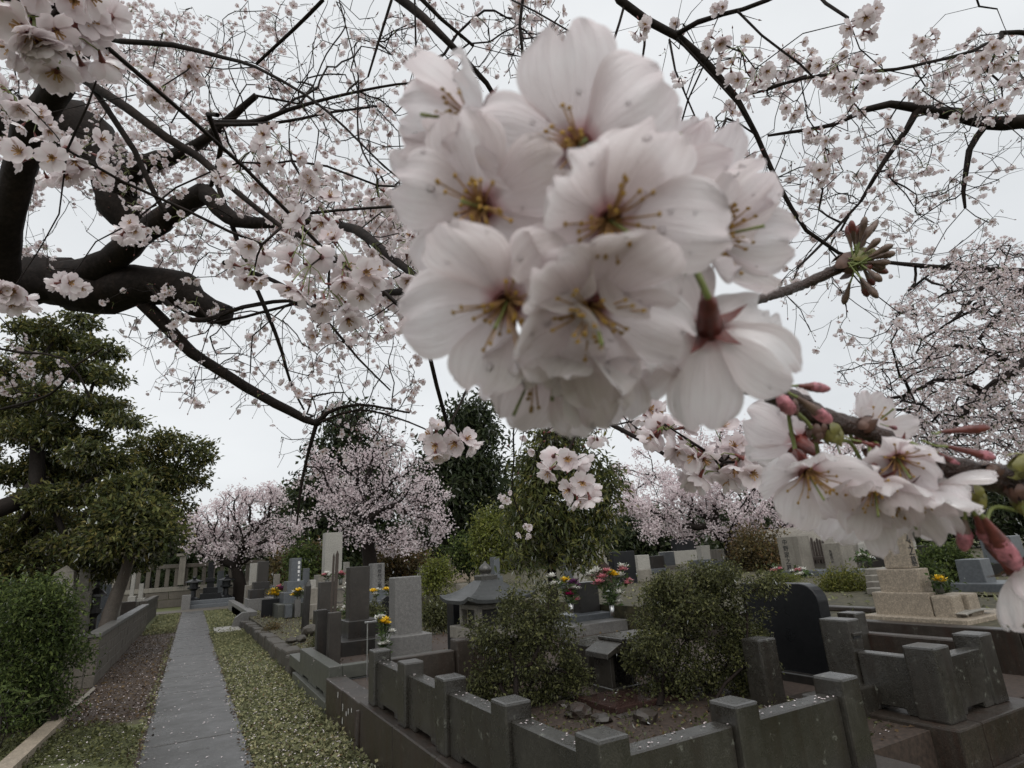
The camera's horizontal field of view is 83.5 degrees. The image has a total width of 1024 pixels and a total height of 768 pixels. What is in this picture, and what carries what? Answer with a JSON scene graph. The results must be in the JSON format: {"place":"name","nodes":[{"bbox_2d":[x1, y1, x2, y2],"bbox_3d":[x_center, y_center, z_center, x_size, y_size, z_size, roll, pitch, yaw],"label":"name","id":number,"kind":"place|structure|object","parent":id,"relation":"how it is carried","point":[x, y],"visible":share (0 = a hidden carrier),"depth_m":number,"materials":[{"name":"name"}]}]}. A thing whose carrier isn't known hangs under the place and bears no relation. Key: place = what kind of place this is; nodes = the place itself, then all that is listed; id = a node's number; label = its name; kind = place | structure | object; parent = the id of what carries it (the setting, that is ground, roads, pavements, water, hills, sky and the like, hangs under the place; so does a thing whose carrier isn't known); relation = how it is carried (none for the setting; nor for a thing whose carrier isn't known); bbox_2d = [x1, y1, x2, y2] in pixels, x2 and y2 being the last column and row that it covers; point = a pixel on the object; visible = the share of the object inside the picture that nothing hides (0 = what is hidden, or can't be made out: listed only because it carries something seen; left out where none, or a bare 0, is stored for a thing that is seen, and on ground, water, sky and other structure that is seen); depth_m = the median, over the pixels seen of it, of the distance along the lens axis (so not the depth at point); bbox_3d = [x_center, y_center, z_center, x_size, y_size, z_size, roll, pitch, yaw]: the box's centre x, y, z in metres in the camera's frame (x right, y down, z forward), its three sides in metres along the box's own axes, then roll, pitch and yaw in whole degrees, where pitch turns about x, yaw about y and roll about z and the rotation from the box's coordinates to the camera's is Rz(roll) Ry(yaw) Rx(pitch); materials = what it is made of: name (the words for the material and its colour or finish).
{"place":"outdoors","nodes":[
{"label":"outdoors","id":0,"kind":"place"},
{"bbox_2d":[133,610,254,767],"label":"path","id":1,"kind":"structure","parent":0,"point":[163,747],"depth_m":6.70,"materials":[{"name":"concrete"}]},
{"bbox_2d":[232,606,467,648],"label":"plot ground","id":2,"kind":"structure","parent":0,"point":[257,621],"depth_m":13.96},
{"bbox_2d":[244,561,272,610],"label":"gravestone","id":3,"kind":"object","parent":2,"relation":"on","point":[256,594],"visible":0.83,"depth_m":21.26,"materials":[{"name":"grey stone"}]},
{"bbox_2d":[272,558,303,618],"bbox_3d":[-6.788,6.233,17.630,0.887,1.674,1.600,5,-19,-28],"label":"gravestone","id":4,"kind":"object","parent":2,"relation":"on","point":[295,581],"visible":0.67,"depth_m":17.41,"materials":[{"name":"stone"}]},
{"bbox_2d":[277,531,322,580],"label":"bush","id":5,"kind":"object","parent":2,"relation":"on","point":[305,554],"visible":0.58,"depth_m":26.82,"materials":[{"name":"green plant"}]},
{"bbox_2d":[301,579,310,629],"bbox_3d":[-4.670,5.016,13.023,0.187,1.115,0.154,5,-19,-28],"label":"stone post","id":6,"kind":"object","parent":2,"relation":"on","point":[306,605],"visible":0.86,"depth_m":12.97,"materials":[{"name":"stone"}]},
{"bbox_2d":[313,581,336,623],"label":"gravestone","id":7,"kind":"object","parent":2,"relation":"on","point":[324,596],"visible":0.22,"depth_m":13.35,"materials":[{"name":"grey stone"}]},
{"bbox_2d":[314,532,345,607],"bbox_3d":[-6.419,6.609,20.457,1.268,2.546,1.600,5,-19,-28],"label":"gravestone","id":8,"kind":"object","parent":2,"relation":"on","point":[332,544],"visible":0.34,"depth_m":20.58,"materials":[{"name":"stone"}]},
{"bbox_2d":[369,563,388,605],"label":"gravestone","id":9,"kind":"object","parent":2,"relation":"on","point":[377,575],"visible":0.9,"depth_m":14.59,"materials":[{"name":"grey stone"}]},
{"bbox_2d":[422,592,448,634],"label":"bush","id":10,"kind":"object","parent":2,"relation":"on","point":[434,616],"visible":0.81,"depth_m":10.38,"materials":[{"name":"green plant"}]},
{"bbox_2d":[326,632,612,677],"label":"plot ground","id":11,"kind":"structure","parent":0,"point":[442,644],"depth_m":8.54,"materials":[{"name":"soil"}]},
{"bbox_2d":[315,609,327,655],"bbox_3d":[-2.690,3.540,8.073,0.138,0.682,0.140,5,-19,-28],"label":"stone board","id":12,"kind":"object","parent":11,"relation":"on","point":[321,632],"visible":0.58,"depth_m":8.04,"materials":[{"name":"grey stone"}]},
{"bbox_2d":[326,611,340,663],"bbox_3d":[-2.402,3.430,7.734,0.158,0.660,0.140,5,-19,-28],"label":"stone board","id":13,"kind":"object","parent":11,"relation":"on","point":[334,636],"visible":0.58,"depth_m":7.69,"materials":[{"name":"grey stone"}]},
{"bbox_2d":[326,566,378,656],"bbox_3d":[-2.457,3.529,8.961,0.628,1.288,1.100,5,-19,-28],"label":"gravestone","id":14,"kind":"object","parent":11,"relation":"on","point":[353,634],"visible":0.68,"depth_m":8.90,"materials":[{"name":"grey stone"}]},
{"bbox_2d":[373,611,396,652],"bbox_3d":[-1.631,3.260,7.425,0.346,0.650,0.243,5,-19,-28],"label":"bouquet","id":15,"kind":"object","parent":11,"relation":"on","point":[384,621],"visible":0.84,"depth_m":7.40,"materials":[{"name":"multicoloured plant"}]},
{"bbox_2d":[375,576,431,656],"bbox_3d":[-1.515,3.251,7.981,0.615,1.075,0.620,5,-19,-28],"label":"gravestone","id":16,"kind":"object","parent":11,"relation":"on","point":[405,611],"visible":0.74,"depth_m":7.91,"materials":[{"name":"grey stone"}]},
{"bbox_2d":[488,427,638,628],"bbox_3d":[0.793,2.171,9.284,2.531,3.452,2.143,-6,-17,7],"label":"tall shrub","id":17,"kind":"object","parent":11,"relation":"on","point":[539,501],"visible":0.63,"depth_m":9.20,"materials":[{"name":"green plant"}]},
{"bbox_2d":[546,581,627,637],"bbox_3d":[1.095,3.684,9.460,1.176,0.740,1.100,5,-19,-28],"label":"gravestone","id":18,"kind":"object","parent":11,"relation":"on","point":[592,617],"visible":0.56,"depth_m":9.36,"materials":[{"name":"stone"}]},
{"bbox_2d":[546,572,581,612],"bbox_3d":[0.806,3.195,8.801,0.631,0.619,0.340,5,-19,-28],"label":"bouquet","id":19,"kind":"object","parent":18,"relation":"on","point":[572,585],"visible":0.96,"depth_m":8.81,"materials":[{"name":"multicoloured plant"}]},
{"bbox_2d":[586,562,632,615],"bbox_3d":[1.583,3.211,9.008,0.904,0.785,0.352,5,-19,-28],"label":"bouquet","id":20,"kind":"object","parent":18,"relation":"on","point":[611,598],"visible":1,"depth_m":8.96,"materials":[{"name":"multicoloured plant"}]},
{"bbox_2d":[0,538,1022,767],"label":"ground","id":21,"kind":"structure","parent":0,"point":[135,722],"depth_m":8.15,"materials":[{"name":"soil"}]},
{"bbox_2d":[0,673,53,747],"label":"rhododendron","id":22,"kind":"object","parent":21,"relation":"on","point":[10,714],"visible":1,"depth_m":5.92,"materials":[{"name":"green plant"}]},
{"bbox_2d":[0,716,67,767],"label":"edging stone","id":23,"kind":"object","parent":21,"relation":"on","point":[28,746],"visible":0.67,"depth_m":5.59,"materials":[{"name":"beige stone"}]},
{"bbox_2d":[0,560,107,734],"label":"camellia shrub","id":24,"kind":"object","parent":21,"relation":"on","point":[34,615],"visible":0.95,"depth_m":6.59,"materials":[{"name":"green plant"}]},
{"bbox_2d":[0,706,147,767],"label":"ground cover","id":25,"kind":"object","parent":21,"relation":"on","point":[78,745],"visible":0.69,"depth_m":5.72,"materials":[{"name":"green plant"}]},
{"bbox_2d":[5,604,148,693],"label":"block wall","id":26,"kind":"structure","parent":21,"relation":"on","point":[120,634],"depth_m":10.60,"materials":[{"name":"concrete"}]},
{"bbox_2d":[0,507,230,587],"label":"background tree","id":27,"kind":"object","parent":21,"relation":"on","point":[193,558],"visible":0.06,"depth_m":54.29,"materials":[{"name":"green plant"}]},
{"bbox_2d":[63,627,174,729],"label":"dead leaves","id":28,"kind":"object","parent":21,"relation":"on","point":[115,689],"visible":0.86,"depth_m":8.91,"materials":[{"name":"brown plant"}]},
{"bbox_2d":[126,633,258,767],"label":"dead leaves","id":29,"kind":"object","parent":21,"relation":"on","point":[247,761],"visible":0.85,"depth_m":6.79,"materials":[{"name":"brown plant"}]},
{"bbox_2d":[121,632,266,767],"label":"ground cover","id":30,"kind":"object","parent":21,"relation":"on","point":[145,729],"visible":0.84,"depth_m":6.74,"materials":[{"name":"green plant"}]},
{"bbox_2d":[122,553,271,607],"bbox_3d":[-18.802,11.734,34.568,8.880,2.991,0.880,5,-19,-28],"label":"stone balustrade","id":31,"kind":"object","parent":21,"relation":"on","point":[164,593],"visible":0.37,"depth_m":33.81,"materials":[{"name":"stone"}]},
{"bbox_2d":[143,608,251,645],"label":"ground cover","id":32,"kind":"object","parent":21,"relation":"on","point":[170,618],"visible":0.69,"depth_m":20.31,"materials":[{"name":"green plant"}]},
{"bbox_2d":[190,596,234,608],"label":"stone steps","id":33,"kind":"structure","parent":21,"relation":"on","point":[208,603],"depth_m":30.40,"materials":[{"name":"stone"}]},
{"bbox_2d":[199,562,220,599],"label":"gravestone","id":34,"kind":"object","parent":33,"relation":"on","point":[210,591],"visible":0.89,"depth_m":31.42,"materials":[{"name":"black stone"}]},
{"bbox_2d":[176,477,306,603],"bbox_3d":[-16.332,9.154,33.017,9.509,6.967,5.210,-6,-17,9],"label":"cherry tree","id":35,"kind":"object","parent":21,"relation":"on","point":[237,561],"visible":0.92,"depth_m":32.50,"materials":[{"name":"pink plant"}]},
{"bbox_2d":[228,600,256,626],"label":"granite curb","id":36,"kind":"structure","parent":21,"relation":"on","point":[246,613],"depth_m":18.77,"materials":[{"name":"grey stone"}]},
{"bbox_2d":[223,470,317,583],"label":"background tree","id":37,"kind":"object","parent":21,"relation":"on","point":[266,532],"visible":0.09,"depth_m":48.90,"materials":[{"name":"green plant"}]},
{"bbox_2d":[240,620,314,675],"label":"rough curb","id":38,"kind":"structure","parent":21,"relation":"on","point":[274,646],"depth_m":11.09,"materials":[{"name":"stone"}]},
{"bbox_2d":[264,543,293,593],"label":"bush","id":39,"kind":"object","parent":21,"relation":"on","point":[276,569],"visible":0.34,"depth_m":29.69,"materials":[{"name":"green plant"}]},
{"bbox_2d":[218,651,370,767],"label":"dead leaves","id":40,"kind":"object","parent":21,"relation":"on","point":[280,715],"visible":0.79,"depth_m":6.10,"materials":[{"name":"beige plant"}]},
{"bbox_2d":[209,628,384,767],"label":"ground cover","id":41,"kind":"object","parent":21,"relation":"on","point":[272,737],"visible":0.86,"depth_m":6.30,"materials":[{"name":"green plant"}]},
{"bbox_2d":[222,651,364,767],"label":"fallen petals","id":42,"kind":"object","parent":41,"relation":"on","point":[283,716],"visible":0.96,"depth_m":6.12,"materials":[{"name":"white plant"}]},
{"bbox_2d":[266,396,413,568],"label":"conifer","id":43,"kind":"object","parent":21,"relation":"on","point":[308,504],"visible":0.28,"depth_m":40.20,"materials":[{"name":"green plant"}]},
{"bbox_2d":[325,676,367,745],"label":"brown curb","id":44,"kind":"structure","parent":21,"relation":"on","point":[345,695],"depth_m":5.64,"materials":[{"name":"stone"}]},
{"bbox_2d":[289,647,447,713],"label":"granite curb","id":45,"kind":"structure","parent":21,"relation":"on","point":[314,669],"depth_m":6.96,"materials":[{"name":"grey stone"}]},
{"bbox_2d":[0,0,764,539],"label":"cherry tree","id":46,"kind":"object","parent":21,"relation":"on","point":[50,126],"visible":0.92,"depth_m":1.78,"materials":[{"name":"pink plant"}]},
{"bbox_2d":[380,464,568,569],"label":"background tree","id":47,"kind":"object","parent":21,"relation":"on","point":[506,490],"visible":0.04,"depth_m":44.52,"materials":[{"name":"green plant"}]},
{"bbox_2d":[0,490,1017,600],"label":"distant woods","id":48,"kind":"object","parent":21,"relation":"on","point":[719,544],"depth_m":86.13,"materials":[{"name":"green plant"}]},
{"bbox_2d":[359,637,920,767],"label":"grave enclosure","id":49,"kind":"object","parent":21,"relation":"on","point":[415,711],"visible":0.85,"depth_m":2.87,"materials":[{"name":"grey stone"}]},
{"bbox_2d":[586,500,724,562],"bbox_3d":[8.782,9.732,35.707,9.347,4.999,6.200,-4,-17,1],"label":"background tree","id":50,"kind":"object","parent":21,"relation":"on","point":[637,546],"visible":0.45,"depth_m":34.66,"materials":[{"name":"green plant"}]},
{"bbox_2d":[468,645,1023,767],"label":"soil bed","id":51,"kind":"object","parent":21,"relation":"on","point":[913,745],"visible":0.12,"depth_m":3.92,"materials":[{"name":"brown soil"}]},
{"bbox_2d":[457,578,598,707],"bbox_3d":[0.129,2.245,4.776,1.098,1.184,0.960,5,-19,-28],"label":"round shrub","id":52,"kind":"object","parent":51,"relation":"on","point":[532,632],"visible":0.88,"depth_m":4.67,"materials":[{"name":"green plant"}]},
{"bbox_2d":[564,701,592,719],"bbox_3d":[0.484,2.430,4.242,0.217,0.134,0.193,5,-19,-28],"label":"rock","id":53,"kind":"object","parent":51,"relation":"on","point":[577,710],"visible":0.8,"depth_m":4.19,"materials":[{"name":"grey stone"}]},
{"bbox_2d":[559,629,672,685],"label":"stone plinth","id":54,"kind":"structure","parent":51,"relation":"on","point":[585,643],"depth_m":5.47,"materials":[{"name":"grey stone"}]},
{"bbox_2d":[574,683,703,718],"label":"grave kerb","id":55,"kind":"structure","parent":51,"relation":"on","point":[606,704],"depth_m":4.43,"materials":[{"name":"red stone"}]},
{"bbox_2d":[585,635,641,691],"bbox_3d":[0.895,2.445,5.011,0.379,0.438,0.350,5,-19,-28],"label":"incense shrine","id":56,"kind":"object","parent":55,"relation":"on","point":[603,651],"visible":0.84,"depth_m":4.95,"materials":[{"name":"grey stone"}]},
{"bbox_2d":[632,708,657,724],"bbox_3d":[0.937,2.338,4.003,0.174,0.126,0.169,5,-19,-28],"label":"rock","id":57,"kind":"object","parent":51,"relation":"on","point":[641,714],"visible":0.8,"depth_m":3.97,"materials":[{"name":"grey stone"}]},
{"bbox_2d":[493,672,893,741],"bbox_3d":[0.779,2.358,4.170,2.192,0.168,2.873,5,-19,-28],"label":"ground cover","id":58,"kind":"object","parent":51,"relation":"on","point":[888,726],"visible":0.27,"depth_m":4.07,"materials":[{"name":"brown plant"}]},
{"bbox_2d":[616,555,795,711],"bbox_3d":[1.572,2.106,4.651,1.378,1.397,1.085,-2,-17,-5],"label":"round shrub","id":59,"kind":"object","parent":51,"relation":"on","point":[682,599],"visible":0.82,"depth_m":4.54,"materials":[{"name":"green plant"}]},
{"bbox_2d":[741,636,785,706],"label":"stone pillar","id":60,"kind":"structure","parent":51,"relation":"on","point":[765,679],"depth_m":4.25,"materials":[{"name":"grey stone"}]},
{"bbox_2d":[740,582,830,685],"bbox_3d":[2.456,2.179,5.062,0.300,0.803,0.896,5,-19,-28],"label":"black monument","id":61,"kind":"object","parent":51,"relation":"on","point":[801,611],"visible":0.52,"depth_m":4.91,"materials":[{"name":"stone"}]},
{"bbox_2d":[802,683,889,718],"bbox_3d":[2.270,2.131,3.838,0.750,0.190,0.170,5,-19,-28],"label":"curb stone","id":62,"kind":"object","parent":51,"relation":"on","point":[869,698],"visible":0.2,"depth_m":3.80,"materials":[{"name":"stone"}]},
{"bbox_2d":[476,0,1023,370],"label":"cherry tree","id":63,"kind":"object","parent":21,"relation":"on","point":[867,15],"visible":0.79,"depth_m":1.62,"materials":[{"name":"pink plant"}]},
{"bbox_2d":[389,17,1023,632],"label":"cherry branch","id":64,"kind":"object","parent":63,"relation":"attached to","point":[587,207],"visible":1,"depth_m":0.11,"materials":[{"name":"white plant"}]},
{"bbox_2d":[797,403,887,477],"bbox_3d":[24.140,6.400,37.882,13.644,10.072,7.994,-6,-17,8],"label":"cherry tree","id":65,"kind":"object","parent":21,"relation":"on","point":[849,450],"visible":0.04,"depth_m":38.09,"materials":[{"name":"pink plant"}]},
{"bbox_2d":[702,611,1023,675],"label":"plot wall","id":66,"kind":"structure","parent":21,"relation":"on","point":[1009,647],"depth_m":5.08,"materials":[{"name":"grey stone"}]},
{"bbox_2d":[772,488,1023,551],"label":"background tree","id":67,"kind":"object","parent":21,"relation":"on","point":[1007,521],"visible":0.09,"depth_m":24.87,"materials":[{"name":"green plant"}]},
{"bbox_2d":[787,611,1023,767],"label":"grave enclosure","id":68,"kind":"object","parent":21,"relation":"on","point":[958,702],"visible":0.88,"depth_m":3.68,"materials":[{"name":"grey stone"}]},
{"bbox_2d":[0,0,1023,535],"label":"sky","id":69,"kind":"structure","parent":0,"point":[252,447],"materials":[{"name":"white"}]},
{"bbox_2d":[353,638,708,688],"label":"plot ground","id":70,"kind":"structure","parent":0,"point":[362,682],"depth_m":6.52,"materials":[{"name":"soil"}]},
{"bbox_2d":[439,561,534,648],"bbox_3d":[-0.337,2.597,6.399,0.800,1.183,1.100,5,-19,-28],"label":"stone lantern","id":71,"kind":"object","parent":70,"relation":"on","point":[478,595],"visible":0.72,"depth_m":6.20,"materials":[{"name":"black stone"}]},
{"bbox_2d":[385,541,1023,640],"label":"plot ground","id":72,"kind":"structure","parent":0,"point":[859,598],"depth_m":10.59,"materials":[{"name":"grey stone"}]},
{"bbox_2d":[285,414,458,565],"bbox_3d":[-5.589,5.096,23.203,6.648,7.599,5.194,-7,-17,9],"label":"cherry tree","id":73,"kind":"object","parent":72,"relation":"on","point":[369,534],"visible":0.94,"depth_m":22.81,"materials":[{"name":"pink plant"}]},
{"bbox_2d":[362,536,445,585],"bbox_3d":[-4.954,8.225,26.082,3.841,2.763,3.764,5,-19,-28],"label":"bush","id":74,"kind":"object","parent":72,"relation":"on","point":[398,566],"visible":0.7,"depth_m":25.31,"materials":[{"name":"green plant"}]},
{"bbox_2d":[408,548,461,603],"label":"bush","id":75,"kind":"object","parent":72,"relation":"on","point":[436,575],"visible":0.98,"depth_m":15.82,"materials":[{"name":"green plant"}]},
{"bbox_2d":[393,387,514,568],"bbox_3d":[-3.002,6.766,37.902,8.581,12.830,9.878,5,-19,-28],"label":"conifer","id":76,"kind":"object","parent":72,"relation":"on","point":[475,478],"visible":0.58,"depth_m":36.44,"materials":[{"name":"green plant"}]},
{"bbox_2d":[435,528,485,582],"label":"bush","id":77,"kind":"object","parent":72,"relation":"on","point":[463,557],"visible":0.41,"depth_m":21.67,"materials":[{"name":"green plant"}]},
{"bbox_2d":[457,498,517,575],"bbox_3d":[-0.714,5.562,19.954,2.369,3.097,2.488,5,-19,-28],"label":"bush","id":78,"kind":"object","parent":72,"relation":"on","point":[484,524],"visible":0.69,"depth_m":19.70,"materials":[{"name":"green plant"}]},
{"bbox_2d":[608,551,637,584],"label":"gravestone","id":79,"kind":"object","parent":72,"relation":"on","point":[624,557],"visible":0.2,"depth_m":15.60,"materials":[{"name":"black stone"}]},
{"bbox_2d":[635,555,651,581],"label":"gravestone","id":80,"kind":"object","parent":72,"relation":"on","point":[643,568],"visible":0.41,"depth_m":16.42,"materials":[{"name":"stone"}]},
{"bbox_2d":[658,538,697,563],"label":"gravestone","id":81,"kind":"object","parent":72,"relation":"on","point":[684,552],"visible":0.56,"depth_m":30.74,"materials":[{"name":"black stone"}]},
{"bbox_2d":[608,414,795,564],"bbox_3d":[8.411,4.357,22.985,10.230,7.159,6.608,0,-17,-11],"label":"cherry tree","id":82,"kind":"object","parent":72,"relation":"on","point":[670,493],"visible":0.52,"depth_m":21.68,"materials":[{"name":"pink plant"}]},
{"bbox_2d":[442,566,1007,610],"bbox_3d":[4.526,5.021,14.574,9.739,0.174,21.068,5,-19,-28],"label":"ground cover","id":83,"kind":"object","parent":72,"relation":"on","point":[985,593],"visible":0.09,"depth_m":12.10,"materials":[{"name":"green plant"}]},
{"bbox_2d":[718,514,790,571],"bbox_3d":[7.691,5.170,18.026,2.344,2.092,2.366,5,-19,-28],"label":"bush","id":84,"kind":"object","parent":72,"relation":"on","point":[750,551],"visible":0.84,"depth_m":17.79,"materials":[{"name":"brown plant"}]},
{"bbox_2d":[777,535,833,575],"bbox_3d":[7.338,4.368,14.236,1.300,1.166,1.457,5,-19,-28],"label":"gravestone","id":85,"kind":"object","parent":72,"relation":"on","point":[795,550],"visible":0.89,"depth_m":14.31,"materials":[{"name":"stone"}]},
{"bbox_2d":[809,559,866,592],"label":"bush","id":86,"kind":"object","parent":72,"relation":"on","point":[845,582],"visible":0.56,"depth_m":9.49,"materials":[{"name":"green plant"}]},
{"bbox_2d":[822,542,869,574],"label":"gravestone","id":87,"kind":"object","parent":72,"relation":"on","point":[836,553],"visible":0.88,"depth_m":13.78,"materials":[{"name":"stone"}]},
{"bbox_2d":[865,567,885,593],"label":"stone steps","id":88,"kind":"structure","parent":72,"relation":"on","point":[872,582],"depth_m":8.73,"materials":[{"name":"beige stone"}]},
{"bbox_2d":[833,233,1023,463],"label":"cherry tree","id":89,"kind":"object","parent":72,"relation":"on","point":[980,399],"visible":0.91,"depth_m":5.45,"materials":[{"name":"pink plant"}]},
{"bbox_2d":[865,533,996,624],"bbox_3d":[4.418,1.961,6.092,1.020,1.013,0.987,5,-19,-28],"label":"gravestone","id":90,"kind":"object","parent":72,"relation":"on","point":[906,593],"visible":0.84,"depth_m":5.90,"materials":[{"name":"beige stone"}]},
{"bbox_2d":[924,570,948,592],"bbox_3d":[4.305,1.996,5.796,0.215,0.212,0.348,-18,-22,38],"label":"bouquet","id":91,"kind":"object","parent":90,"relation":"on","point":[937,580],"visible":1,"depth_m":5.74,"materials":[{"name":"yellow plant"}]},
{"bbox_2d":[917,555,966,594],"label":"bush","id":92,"kind":"object","parent":72,"relation":"on","point":[933,569],"visible":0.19,"depth_m":7.53,"materials":[{"name":"green plant"}]},
{"bbox_2d":[915,534,993,582],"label":"bush","id":93,"kind":"object","parent":72,"relation":"on","point":[946,555],"visible":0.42,"depth_m":9.01,"materials":[{"name":"green plant"}]},
{"bbox_2d":[947,558,1005,591],"bbox_3d":[6.815,2.732,8.207,0.700,0.446,0.843,5,-19,-28],"label":"gravestone","id":94,"kind":"object","parent":72,"relation":"on","point":[974,572],"visible":0.75,"depth_m":8.21,"materials":[{"name":"stone"}]},
{"bbox_2d":[979,535,1023,575],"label":"gravestone","id":95,"kind":"object","parent":72,"relation":"on","point":[1016,542],"visible":0.23,"depth_m":10.44,"materials":[{"name":"stone"}]},
{"bbox_2d":[754,527,916,568],"bbox_3d":[9.927,5.145,18.471,2.730,1.351,4.398,5,-19,-28],"label":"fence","id":96,"kind":"object","parent":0,"point":[812,534],"visible":0.02,"depth_m":17.81,"materials":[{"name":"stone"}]},
{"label":"plot ground","id":97,"kind":"structure","parent":0,"visible":0},
{"bbox_2d":[75,569,92,632],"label":"gravestone","id":98,"kind":"object","parent":97,"relation":"on","point":[84,581],"visible":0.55,"depth_m":12.87,"materials":[{"name":"stone"}]},
{"bbox_2d":[0,307,176,590],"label":"evergreen tree","id":99,"kind":"object","parent":97,"relation":"on","point":[76,468],"visible":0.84,"depth_m":12.89,"materials":[{"name":"green plant"}]},
{"bbox_2d":[88,580,106,631],"bbox_3d":[-9.595,5.259,13.164,0.390,1.456,0.390,5,-19,-28],"label":"stone lantern","id":100,"kind":"object","parent":97,"relation":"on","point":[96,610],"visible":0.67,"depth_m":13.14,"materials":[{"name":"grey stone"}]},
{"bbox_2d":[54,476,197,626],"bbox_3d":[-8.188,3.785,12.135,2.622,3.548,2.329,5,-19,-28],"label":"leaning tree","id":101,"kind":"object","parent":97,"relation":"on","point":[129,527],"visible":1,"depth_m":11.94,"materials":[{"name":"green plant"}]},
{"bbox_2d":[79,424,224,523],"bbox_3d":[-11.208,3.990,15.799,5.888,5.677,2.927,2,-18,-17],"label":"evergreen tree","id":102,"kind":"object","parent":97,"relation":"on","point":[174,475],"visible":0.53,"depth_m":16.27,"materials":[{"name":"green plant"}]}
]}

